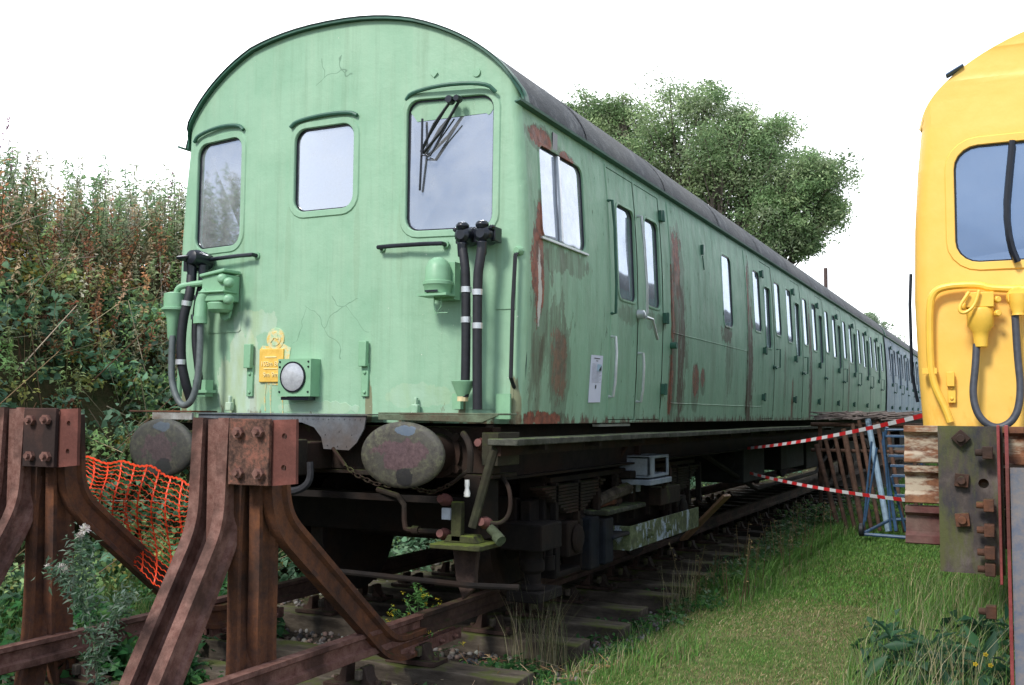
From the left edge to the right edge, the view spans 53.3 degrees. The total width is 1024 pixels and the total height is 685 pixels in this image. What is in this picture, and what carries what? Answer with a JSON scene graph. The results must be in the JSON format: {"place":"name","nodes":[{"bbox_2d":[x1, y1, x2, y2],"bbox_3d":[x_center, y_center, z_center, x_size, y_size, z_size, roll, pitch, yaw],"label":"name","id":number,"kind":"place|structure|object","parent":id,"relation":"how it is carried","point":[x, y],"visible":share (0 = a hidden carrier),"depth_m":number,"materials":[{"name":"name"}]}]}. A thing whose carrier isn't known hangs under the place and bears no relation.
{"place":"outdoors","nodes":[
{"label":"outdoors","id":0,"kind":"place"},
{"bbox_2d":[0,253,1013,684],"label":"ground","id":1,"kind":"structure","parent":0,"point":[98,399],"depth_m":8.98,"materials":[{"name":"plant"}]},
{"bbox_2d":[2,656,119,684],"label":"sleeper","id":2,"kind":"object","parent":1,"relation":"on","point":[78,672],"visible":0.34,"depth_m":5.95,"materials":[{"name":"brown wood"}]},
{"bbox_2d":[0,155,183,374],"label":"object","id":3,"kind":"object","parent":1,"relation":"on","point":[59,216],"visible":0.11,"depth_m":10.45,"materials":[{"name":"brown plant"}]},
{"bbox_2d":[31,522,152,684],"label":"thistle","id":4,"kind":"object","parent":1,"relation":"on","point":[62,567],"visible":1,"depth_m":4.91,"materials":[{"name":"green plant"}]},
{"bbox_2d":[0,117,186,410],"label":"tall willowherb","id":5,"kind":"object","parent":1,"relation":"on","point":[176,229],"visible":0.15,"depth_m":10.78,"materials":[{"name":"green plant"}]},
{"bbox_2d":[0,407,226,684],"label":"rail buffer post","id":6,"kind":"object","parent":1,"relation":"on","point":[47,498],"visible":0.86,"depth_m":5.88,"materials":[{"name":"metal"}]},
{"bbox_2d":[86,456,188,586],"bbox_3d":[-2.429,1.092,6.407,1.314,0.827,0.205,-1,-4,26],"label":"safety netting","id":7,"kind":"object","parent":6,"relation":"attached to","point":[137,507],"visible":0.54,"depth_m":6.35,"materials":[{"name":"orange plastic"}]},
{"bbox_2d":[0,179,290,588],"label":"dead stems","id":8,"kind":"object","parent":1,"relation":"on","point":[101,341],"visible":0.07,"depth_m":9.51,"materials":[{"name":"plant"}]},
{"bbox_2d":[119,417,426,684],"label":"rail buffer post","id":9,"kind":"object","parent":1,"relation":"on","point":[242,522],"visible":0.95,"depth_m":5.19,"materials":[{"name":"metal"}]},
{"bbox_2d":[185,656,391,684],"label":"sleeper","id":10,"kind":"object","parent":1,"relation":"on","point":[349,674],"visible":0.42,"depth_m":5.96,"materials":[{"name":"brown wood"}]},
{"bbox_2d":[196,632,533,684],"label":"sleeper","id":11,"kind":"object","parent":1,"relation":"on","point":[424,665],"visible":0.35,"depth_m":6.43,"materials":[{"name":"brown wood"}]},
{"bbox_2d":[0,459,837,674],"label":"running rail","id":12,"kind":"object","parent":11,"relation":"on","point":[26,654],"visible":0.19,"depth_m":6.38,"materials":[{"name":"metal"}]},
{"bbox_2d":[199,454,903,684],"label":"running rail","id":13,"kind":"object","parent":11,"relation":"on","point":[304,665],"visible":0.77,"depth_m":6.60,"materials":[{"name":"metal"}]},
{"bbox_2d":[129,15,885,603],"bbox_3d":[3.290,0.519,16.268,3.126,4.178,21.782,-1,-4,26],"label":"green carriage","id":14,"kind":"object","parent":13,"relation":"on","point":[489,319],"visible":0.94,"depth_m":7.21,"materials":[{"name":"paint"}]},
{"bbox_2d":[191,131,246,254],"bbox_3d":[-2.166,-1.100,7.574,0.598,0.900,0.046,-2,-5,35],"label":"window","id":15,"kind":"structure","parent":14,"relation":"in","point":[219,183],"depth_m":7.59,"materials":[{"name":"glass"}]},
{"bbox_2d":[288,116,359,218],"bbox_3d":[-1.302,-1.211,7.096,0.600,0.690,0.039,-1,-4,26],"label":"window","id":16,"kind":"structure","parent":14,"relation":"in","point":[324,154],"depth_m":7.11,"materials":[{"name":"glass"}]},
{"bbox_2d":[399,87,500,238],"bbox_3d":[-0.408,-1.175,6.705,0.708,0.980,0.046,-1,-4,17],"label":"window","id":17,"kind":"structure","parent":14,"relation":"in","point":[460,182],"depth_m":6.71,"materials":[{"name":"glass"}]},
{"bbox_2d":[537,143,586,251],"bbox_3d":[0.347,-0.990,7.120,0.065,0.670,0.810,-1,-4,26],"label":"window","id":18,"kind":"structure","parent":14,"relation":"in","point":[572,180],"depth_m":7.17,"materials":[{"name":"glass"}]},
{"bbox_2d":[541,156,588,255],"bbox_3d":[0.357,-0.973,7.114,0.065,0.635,0.820,-1,-4,26],"label":"sliding window frame","id":19,"kind":"structure","parent":14,"relation":"in","point":[558,173],"depth_m":7.06,"materials":[{"name":"metal"}]},
{"bbox_2d":[591,497,621,507],"bbox_3d":[0.785,1.308,8.360,0.085,0.084,0.459,-2,-5,31],"label":"wood piece","id":20,"kind":"object","parent":14,"relation":"on","point":[615,501],"visible":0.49,"depth_m":8.36,"materials":[{"name":"wood"}]},
{"bbox_2d":[591,482,633,505],"bbox_3d":[0.841,1.251,8.431,0.122,0.172,0.634,-2,-5,29],"label":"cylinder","id":21,"kind":"object","parent":20,"relation":"on","point":[616,492],"visible":0.87,"depth_m":8.37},
{"bbox_2d":[606,168,637,418],"bbox_3d":[0.867,-0.371,8.193,0.104,1.966,0.602,-1,-4,26],"label":"door","id":22,"kind":"structure","parent":14,"relation":"in","point":[624,323],"depth_m":8.22,"materials":[{"name":"green paint"}]},
{"bbox_2d":[634,185,662,418],"bbox_3d":[1.160,-0.327,8.794,0.104,1.966,0.622,-1,-4,26],"label":"door","id":23,"kind":"structure","parent":14,"relation":"in","point":[646,204],"depth_m":8.83,"materials":[{"name":"green paint"}]},
{"bbox_2d":[720,252,733,329],"bbox_3d":[2.352,-0.562,11.195,0.056,0.830,0.450,-1,-4,26],"label":"window","id":24,"kind":"structure","parent":14,"relation":"in","point":[728,316],"depth_m":11.24,"materials":[{"name":"glass"}]},
{"bbox_2d":[751,268,761,333],"bbox_3d":[2.996,-0.505,12.516,0.057,0.790,0.410,-1,-4,26],"label":"window","id":25,"kind":"structure","parent":14,"relation":"in","point":[755,275],"depth_m":12.56,"materials":[{"name":"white glass"}]},
{"bbox_2d":[759,262,777,417],"bbox_3d":[3.255,-0.019,13.010,0.163,1.966,0.706,-1,-4,26],"label":"door","id":26,"kind":"structure","parent":14,"relation":"in","point":[764,273],"depth_m":13.08,"materials":[{"name":"green paint"}]},
{"bbox_2d":[773,280,781,337],"bbox_3d":[3.539,-0.444,13.630,0.056,0.750,0.410,-1,-4,26],"label":"window","id":27,"kind":"structure","parent":14,"relation":"in","point":[776,290],"depth_m":13.68,"materials":[{"name":"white glass"}]},
{"bbox_2d":[785,287,793,343],"bbox_3d":[3.888,-0.372,14.341,0.057,0.790,0.410,-1,-4,26],"label":"window","id":28,"kind":"structure","parent":14,"relation":"in","point":[787,292],"depth_m":14.40,"materials":[{"name":"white glass"}]},
{"bbox_2d":[790,281,806,417],"bbox_3d":[4.147,0.114,14.834,0.163,1.966,0.706,-1,-4,26],"label":"door","id":29,"kind":"structure","parent":14,"relation":"in","point":[798,358],"depth_m":14.91,"materials":[{"name":"green paint"}]},
{"bbox_2d":[801,297,808,346],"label":"window","id":30,"kind":"structure","parent":14,"relation":"in","point":[804,305],"depth_m":15.52,"materials":[{"name":"white glass"}]},
{"bbox_2d":[811,302,817,352],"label":"window","id":31,"kind":"structure","parent":14,"relation":"in","point":[813,310],"depth_m":16.24,"materials":[{"name":"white glass"}]},
{"bbox_2d":[815,297,828,415],"bbox_3d":[5.039,0.247,16.658,0.163,1.966,0.706,-1,-4,26],"label":"door","id":32,"kind":"structure","parent":14,"relation":"in","point":[821,341],"depth_m":16.75,"materials":[{"name":"green paint"}]},
{"bbox_2d":[824,310,829,353],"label":"window","id":33,"kind":"structure","parent":14,"relation":"in","point":[826,334],"depth_m":17.35,"materials":[{"name":"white glass"}]},
{"bbox_2d":[831,314,836,358],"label":"window","id":34,"kind":"structure","parent":14,"relation":"in","point":[832,316],"depth_m":18.06,"materials":[{"name":"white glass"}]},
{"bbox_2d":[834,308,846,411],"bbox_3d":[5.931,0.381,18.483,0.163,1.966,0.706,-1,-4,26],"label":"door","id":35,"kind":"structure","parent":14,"relation":"in","point":[837,314],"depth_m":18.58,"materials":[{"name":"green paint"}]},
{"bbox_2d":[842,320,846,359],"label":"window","id":36,"kind":"structure","parent":14,"relation":"in","point":[843,323],"depth_m":19.18,"materials":[{"name":"white glass"}]},
{"bbox_2d":[848,323,852,364],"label":"window","id":37,"kind":"structure","parent":14,"relation":"in","point":[849,326],"depth_m":19.90,"materials":[{"name":"white glass"}]},
{"bbox_2d":[850,318,860,410],"bbox_3d":[6.823,0.514,20.307,0.163,1.966,0.706,-1,-4,26],"label":"door","id":38,"kind":"structure","parent":14,"relation":"in","point":[855,404],"depth_m":20.41,"materials":[{"name":"green paint"}]},
{"bbox_2d":[856,329,861,364],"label":"window","id":39,"kind":"structure","parent":14,"relation":"in","point":[858,333],"depth_m":21.03,"materials":[{"name":"white glass"}]},
{"bbox_2d":[862,331,866,368],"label":"window","id":40,"kind":"structure","parent":14,"relation":"in","point":[863,336],"depth_m":21.74,"materials":[{"name":"white glass"}]},
{"bbox_2d":[864,327,872,411],"bbox_3d":[7.715,0.647,22.131,0.163,1.966,0.706,-1,-4,26],"label":"door","id":41,"kind":"structure","parent":14,"relation":"in","point":[869,387],"depth_m":22.24,"materials":[{"name":"green paint"}]},
{"bbox_2d":[869,335,872,368],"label":"window","id":42,"kind":"structure","parent":14,"relation":"in","point":[870,340],"depth_m":22.84,"materials":[{"name":"glass"}]},
{"bbox_2d":[873,338,877,371],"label":"window","id":43,"kind":"structure","parent":14,"relation":"in","point":[876,367],"depth_m":23.56,"materials":[{"name":"glass"}]},
{"bbox_2d":[875,334,883,410],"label":"door","id":44,"kind":"structure","parent":14,"relation":"in","point":[880,389],"depth_m":24.06,"materials":[{"name":"green paint"}]},
{"bbox_2d":[849,320,922,465],"bbox_3d":[12.377,1.864,34.867,2.993,4.144,19.795,-1,-4,26],"label":"blue carriage","id":45,"kind":"object","parent":13,"relation":"on","point":[900,396],"visible":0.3,"depth_m":28.74,"materials":[{"name":"grey paint"}]},
{"bbox_2d":[889,342,896,411],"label":"door","id":46,"kind":"structure","parent":45,"relation":"in","point":[891,352],"depth_m":26.80,"materials":[{"name":"blue paint"}]},
{"bbox_2d":[897,347,903,411],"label":"door","id":47,"kind":"structure","parent":45,"relation":"in","point":[900,406],"depth_m":28.71,"materials":[{"name":"blue paint"}]},
{"bbox_2d":[904,351,910,411],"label":"door","id":48,"kind":"structure","parent":45,"relation":"in","point":[904,351],"depth_m":30.39,"materials":[{"name":"blue paint"}]},
{"bbox_2d":[915,358,920,412],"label":"door","id":49,"kind":"structure","parent":45,"relation":"in","point":[915,358],"depth_m":34.09,"materials":[{"name":"blue paint"}]},
{"bbox_2d":[0,549,730,684],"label":"ground weeds","id":50,"kind":"object","parent":1,"relation":"on","point":[10,630],"visible":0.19,"depth_m":6.92,"materials":[{"name":"green plant"}]},
{"bbox_2d":[0,223,807,619],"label":"bramble thicket","id":51,"kind":"object","parent":1,"relation":"on","point":[156,383],"visible":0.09,"depth_m":9.50,"materials":[{"name":"green plant"}]},
{"bbox_2d":[383,582,464,661],"bbox_3d":[-0.620,1.892,6.780,0.647,0.616,0.569,-1,-4,26],"label":"ragwort","id":52,"kind":"object","parent":1,"relation":"on","point":[419,595],"visible":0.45,"depth_m":6.76,"materials":[{"name":"green plant"}]},
{"bbox_2d":[277,595,589,664],"bbox_3d":[-0.736,2.138,7.734,2.750,0.275,0.264,-1,-4,26],"label":"sleeper","id":53,"kind":"object","parent":1,"relation":"on","point":[315,614],"visible":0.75,"depth_m":7.41,"materials":[{"name":"brown wood"}]},
{"bbox_2d":[196,544,720,684],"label":"ballast","id":54,"kind":"structure","parent":1,"relation":"on","point":[452,655],"depth_m":7.57,"materials":[{"name":"gravel"}]},
{"bbox_2d":[320,583,631,643],"bbox_3d":[-0.368,2.183,8.332,2.750,0.275,0.265,-1,-4,26],"label":"sleeper","id":55,"kind":"object","parent":1,"relation":"on","point":[380,602],"visible":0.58,"depth_m":8.00,"materials":[{"name":"brown wood"}]},
{"bbox_2d":[357,571,647,626],"bbox_3d":[-0.152,2.231,9.003,2.750,0.275,0.264,-1,-4,26],"label":"sleeper","id":56,"kind":"object","parent":1,"relation":"on","point":[595,609],"visible":0.5,"depth_m":8.64,"materials":[{"name":"brown wood"}]},
{"bbox_2d":[396,652,622,684],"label":"dead grass litter","id":57,"kind":"object","parent":1,"relation":"on","point":[607,665],"visible":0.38,"depth_m":6.62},
{"bbox_2d":[496,575,584,675],"bbox_3d":[0.199,1.900,6.975,0.659,0.650,0.662,0,-4,7],"label":"grass tuft","id":58,"kind":"object","parent":1,"relation":"on","point":[552,644],"visible":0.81,"depth_m":6.92,"materials":[{"name":"plant"}]},
{"bbox_2d":[411,561,678,611],"bbox_3d":[0.212,2.277,9.635,2.750,0.275,0.264,-1,-4,26],"label":"sleeper","id":59,"kind":"object","parent":1,"relation":"on","point":[602,589],"visible":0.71,"depth_m":9.23,"materials":[{"name":"brown wood"}]},
{"bbox_2d":[435,563,697,601],"bbox_3d":[0.486,2.314,10.136,2.750,0.275,0.263,-1,-4,26],"label":"sleeper","id":60,"kind":"object","parent":1,"relation":"on","point":[624,579],"visible":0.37,"depth_m":9.74,"materials":[{"name":"brown wood"}]},
{"bbox_2d":[560,556,712,583],"bbox_3d":[0.817,2.363,10.809,2.750,0.275,0.262,-1,-4,26],"label":"sleeper","id":61,"kind":"object","parent":1,"relation":"on","point":[649,569],"visible":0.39,"depth_m":10.42,"materials":[{"name":"brown wood"}]},
{"bbox_2d":[560,547,731,571],"bbox_3d":[1.111,2.417,11.551,2.750,0.275,0.264,-1,-4,26],"label":"sleeper","id":62,"kind":"object","parent":1,"relation":"on","point":[659,558],"visible":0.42,"depth_m":11.14,"materials":[{"name":"brown wood"}]},
{"bbox_2d":[658,560,715,615],"bbox_3d":[1.467,2.083,8.778,0.561,0.539,0.469,4,-5,-44],"label":"grass tuft","id":63,"kind":"object","parent":1,"relation":"on","point":[677,603],"visible":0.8,"depth_m":8.74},
{"bbox_2d":[640,540,750,561],"bbox_3d":[1.512,2.468,12.244,2.750,0.275,0.264,-1,-4,26],"label":"sleeper","id":64,"kind":"object","parent":1,"relation":"on","point":[692,550],"visible":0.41,"depth_m":11.86,"materials":[{"name":"brown wood"}]},
{"bbox_2d":[679,494,730,540],"bbox_3d":[2.060,1.872,10.904,0.566,0.530,0.140,-3,-5,43],"label":"loose timber","id":65,"kind":"object","parent":1,"relation":"on","point":[712,510],"visible":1,"depth_m":10.85,"materials":[{"name":"brown wood"}]},
{"bbox_2d":[664,532,759,552],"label":"sleeper","id":66,"kind":"object","parent":1,"relation":"on","point":[711,543],"visible":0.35,"depth_m":12.57,"materials":[{"name":"brown wood"}]},
{"bbox_2d":[561,64,866,265],"bbox_3d":[5.294,-3.154,31.234,10.799,10.568,5.644,-1,-4,26],"label":"willow tree","id":67,"kind":"object","parent":1,"relation":"on","point":[720,170],"visible":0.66,"depth_m":29.69,"materials":[{"name":"green plant"}]},
{"bbox_2d":[651,516,785,531],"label":"sleeper","id":68,"kind":"object","parent":1,"relation":"on","point":[755,525],"visible":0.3,"depth_m":14.75,"materials":[{"name":"brown wood"}]},
{"bbox_2d":[684,526,767,544],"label":"sleeper","id":69,"kind":"object","parent":1,"relation":"on","point":[728,536],"visible":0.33,"depth_m":13.30,"materials":[{"name":"brown wood"}]},
{"bbox_2d":[703,521,771,537],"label":"sleeper","id":70,"kind":"object","parent":1,"relation":"on","point":[742,529],"visible":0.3,"depth_m":14.04,"materials":[{"name":"brown wood"}]},
{"bbox_2d":[699,511,798,525],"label":"sleeper","id":71,"kind":"object","parent":1,"relation":"on","point":[767,519],"visible":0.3,"depth_m":15.46,"materials":[{"name":"brown wood"}]},
{"bbox_2d":[689,500,817,516],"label":"sleeper","id":72,"kind":"object","parent":1,"relation":"on","point":[705,509],"visible":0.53,"depth_m":17.22,"materials":[{"name":"brown wood"}]},
{"bbox_2d":[699,507,808,520],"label":"sleeper","id":73,"kind":"object","parent":1,"relation":"on","point":[768,513],"visible":0.24,"depth_m":16.16,"materials":[{"name":"brown wood"}]},
{"bbox_2d":[691,496,827,512],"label":"sleeper","id":74,"kind":"object","parent":1,"relation":"on","point":[709,503],"visible":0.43,"depth_m":17.99,"materials":[{"name":"brown wood"}]},
{"bbox_2d":[691,493,827,508],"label":"sleeper","id":75,"kind":"object","parent":1,"relation":"on","point":[718,496],"visible":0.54,"depth_m":18.68,"materials":[{"name":"brown wood"}]},
{"bbox_2d":[694,491,836,505],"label":"sleeper","id":76,"kind":"object","parent":1,"relation":"on","point":[735,498],"visible":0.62,"depth_m":19.38,"materials":[{"name":"brown wood"}]},
{"bbox_2d":[704,493,847,505],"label":"sleeper","id":77,"kind":"object","parent":1,"relation":"on","point":[762,497],"visible":0.19,"depth_m":20.06,"materials":[{"name":"brown wood"}]},
{"bbox_2d":[714,491,852,502],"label":"sleeper","id":78,"kind":"object","parent":1,"relation":"on","point":[762,494],"visible":0.23,"depth_m":20.84,"materials":[{"name":"brown wood"}]},
{"bbox_2d":[724,489,852,496],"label":"sleeper","id":79,"kind":"object","parent":1,"relation":"on","point":[770,491],"visible":0.17,"depth_m":21.59,"materials":[{"name":"brown wood"}]},
{"bbox_2d":[669,484,913,607],"bbox_3d":[3.679,2.299,12.541,1.896,0.796,8.711,-1,-4,26],"label":"trackside scrub","id":80,"kind":"object","parent":1,"relation":"on","point":[777,536],"visible":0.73,"depth_m":11.69,"materials":[{"name":"green plant"}]},
{"bbox_2d":[733,486,863,497],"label":"sleeper","id":81,"kind":"object","parent":1,"relation":"on","point":[769,488],"visible":0.16,"depth_m":22.27,"materials":[{"name":"brown wood"}]},
{"bbox_2d":[743,484,868,492],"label":"sleeper","id":82,"kind":"object","parent":1,"relation":"on","point":[780,486],"visible":0.16,"depth_m":22.94,"materials":[{"name":"brown wood"}]},
{"bbox_2d":[752,482,868,488],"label":"sleeper","id":83,"kind":"object","parent":1,"relation":"on","point":[783,484],"visible":0.11,"depth_m":23.61,"materials":[{"name":"brown wood"}]},
{"bbox_2d":[824,268,827,287],"bbox_3d":[11.854,0.757,38.435,0.150,7.175,0.143,-1,-4,26],"label":"chimney pole","id":84,"kind":"object","parent":1,"relation":"on","point":[826,277],"visible":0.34,"depth_m":38.60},
{"bbox_2d":[814,444,839,524],"bbox_3d":[4.458,2.028,14.439,0.070,1.177,0.482,2,-4,-25],"label":"plank","id":85,"kind":"object","parent":1,"relation":"on","point":[825,478],"visible":0.75,"depth_m":14.44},
{"bbox_2d":[824,439,848,529],"bbox_3d":[4.566,1.988,14.389,0.056,1.247,0.457,2,-4,-24],"label":"plank","id":86,"kind":"object","parent":1,"relation":"on","point":[835,481],"visible":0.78,"depth_m":14.38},
{"bbox_2d":[833,437,855,529],"bbox_3d":[4.672,1.947,14.340,0.056,1.321,0.446,2,-4,-23],"label":"plank","id":87,"kind":"object","parent":1,"relation":"on","point":[845,485],"visible":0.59,"depth_m":14.32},
{"bbox_2d":[841,428,865,529],"bbox_3d":[4.777,1.907,14.291,0.080,1.401,0.456,2,-4,-21],"label":"plank","id":88,"kind":"object","parent":1,"relation":"on","point":[857,500],"visible":0.75,"depth_m":14.28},
{"bbox_2d":[851,423,872,527],"bbox_3d":[4.882,1.867,14.242,0.056,1.468,0.423,2,-4,-20],"label":"plank","id":89,"kind":"object","parent":1,"relation":"on","point":[861,473],"visible":0.75,"depth_m":14.25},
{"bbox_2d":[809,411,922,515],"bbox_3d":[5.143,1.782,14.366,1.813,1.647,0.711,-1,-4,26],"label":"scrap rack","id":90,"kind":"object","parent":1,"relation":"on","point":[861,415],"visible":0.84,"depth_m":14.47,"materials":[{"name":"wood"}]},
{"bbox_2d":[857,419,881,530],"bbox_3d":[4.970,1.829,14.202,0.056,1.542,0.439,2,-4,-22],"label":"plank","id":91,"kind":"object","parent":1,"relation":"on","point":[866,459],"visible":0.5,"depth_m":14.21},
{"bbox_2d":[865,418,889,531],"bbox_3d":[5.073,1.825,14.152,0.080,1.548,0.451,2,-4,-21],"label":"leaning pipe","id":92,"kind":"object","parent":1,"relation":"on","point":[879,482],"visible":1,"depth_m":14.11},
{"bbox_2d":[850,608,919,661],"bbox_3d":[2.500,1.986,6.767,0.488,0.412,0.489,-1,-4,26],"label":"leafy plant","id":93,"kind":"object","parent":1,"relation":"on","point":[876,627],"visible":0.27,"depth_m":6.71,"materials":[{"name":"green plant"}]},
{"bbox_2d":[864,312,906,341],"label":"tree","id":94,"kind":"object","parent":1,"relation":"on","point":[872,316],"visible":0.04,"depth_m":50.67,"materials":[{"name":"green plant"}]},
{"bbox_2d":[875,419,898,531],"bbox_3d":[5.175,1.822,14.102,0.056,1.544,0.419,2,-4,-19],"label":"plank","id":95,"kind":"object","parent":1,"relation":"on","point":[879,433],"visible":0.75,"depth_m":14.20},
{"bbox_2d":[858,427,922,538],"bbox_3d":[5.029,1.818,13.381,0.853,1.428,0.807,-1,-4,26],"label":"step trolley","id":96,"kind":"object","parent":1,"relation":"on","point":[862,531],"visible":0.6,"depth_m":13.15,"materials":[{"name":"metal"}]},
{"bbox_2d":[884,420,905,532],"bbox_3d":[5.276,1.819,14.053,0.056,1.545,0.410,2,-4,-18],"label":"plank","id":97,"kind":"object","parent":1,"relation":"on","point":[894,469],"visible":0.56,"depth_m":14.05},
{"bbox_2d":[852,618,985,684],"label":"leafy plant","id":98,"kind":"object","parent":1,"relation":"on","point":[973,639],"visible":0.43,"depth_m":5.98,"materials":[{"name":"green plant"}]},
{"bbox_2d":[851,611,1013,684],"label":"grass tuft","id":99,"kind":"object","parent":1,"relation":"on","point":[934,666],"visible":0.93,"depth_m":5.49,"materials":[{"name":"plant"}]},
{"bbox_2d":[892,630,1014,684],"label":"leafy plant","id":100,"kind":"object","parent":1,"relation":"on","point":[992,641],"visible":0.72,"depth_m":5.62,"materials":[{"name":"green plant"}]},
{"bbox_2d":[903,425,1023,684],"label":"rail buffer stop","id":101,"kind":"object","parent":1,"relation":"on","point":[971,485],"visible":1,"depth_m":3.77,"materials":[{"name":"metal"}]},
{"bbox_2d":[927,603,1014,661],"bbox_3d":[3.229,1.939,6.742,0.879,0.490,0.791,2,-4,-21],"label":"leafy plant","id":102,"kind":"object","parent":1,"relation":"on","point":[966,619],"visible":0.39,"depth_m":6.74,"materials":[{"name":"green plant"}]},
{"bbox_2d":[973,652,992,684],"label":"yellow wildflower","id":103,"kind":"object","parent":1,"relation":"on","point":[985,655],"visible":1,"depth_m":4.57,"materials":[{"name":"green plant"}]},
{"bbox_2d":[0,0,1023,350],"label":"sky","id":104,"kind":"structure","parent":0,"point":[123,81],"materials":[{"name":"white"}]},
{"bbox_2d":[528,463,1015,684],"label":"grass","id":105,"kind":"structure","parent":0,"point":[925,596],"depth_m":8.24,"materials":[{"name":"plant"}]},
{"bbox_3d":[8.103,2.319,12.824,0.068,0.144,25.000,-1,-4,26],"label":"running rail","id":106,"kind":"object","parent":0,"visible":0},
{"bbox_2d":[908,31,1023,508],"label":"yellow carriage","id":107,"kind":"object","parent":106,"relation":"on","point":[969,267],"visible":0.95,"depth_m":6.90,"materials":[{"name":"paint"}]},
{"bbox_2d":[750,472,904,501],"bbox_3d":[2.781,1.302,9.364,0.007,0.092,4.331,1,-4,-3],"label":"barrier tape","id":108,"kind":"object","parent":107,"relation":"attached to","point":[838,490],"visible":0.94,"depth_m":8.88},
{"bbox_2d":[747,413,922,449],"bbox_3d":[2.770,0.857,9.374,0.008,0.415,4.594,1,-4,-2],"label":"barrier tape","id":109,"kind":"object","parent":107,"relation":"attached to","point":[905,419],"visible":1,"depth_m":8.50,"materials":[{"name":"plastic"}]},
{"bbox_2d":[944,132,1023,270],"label":"window","id":110,"kind":"structure","parent":107,"relation":"in","point":[975,168],"depth_m":6.91,"materials":[{"name":"glass"}]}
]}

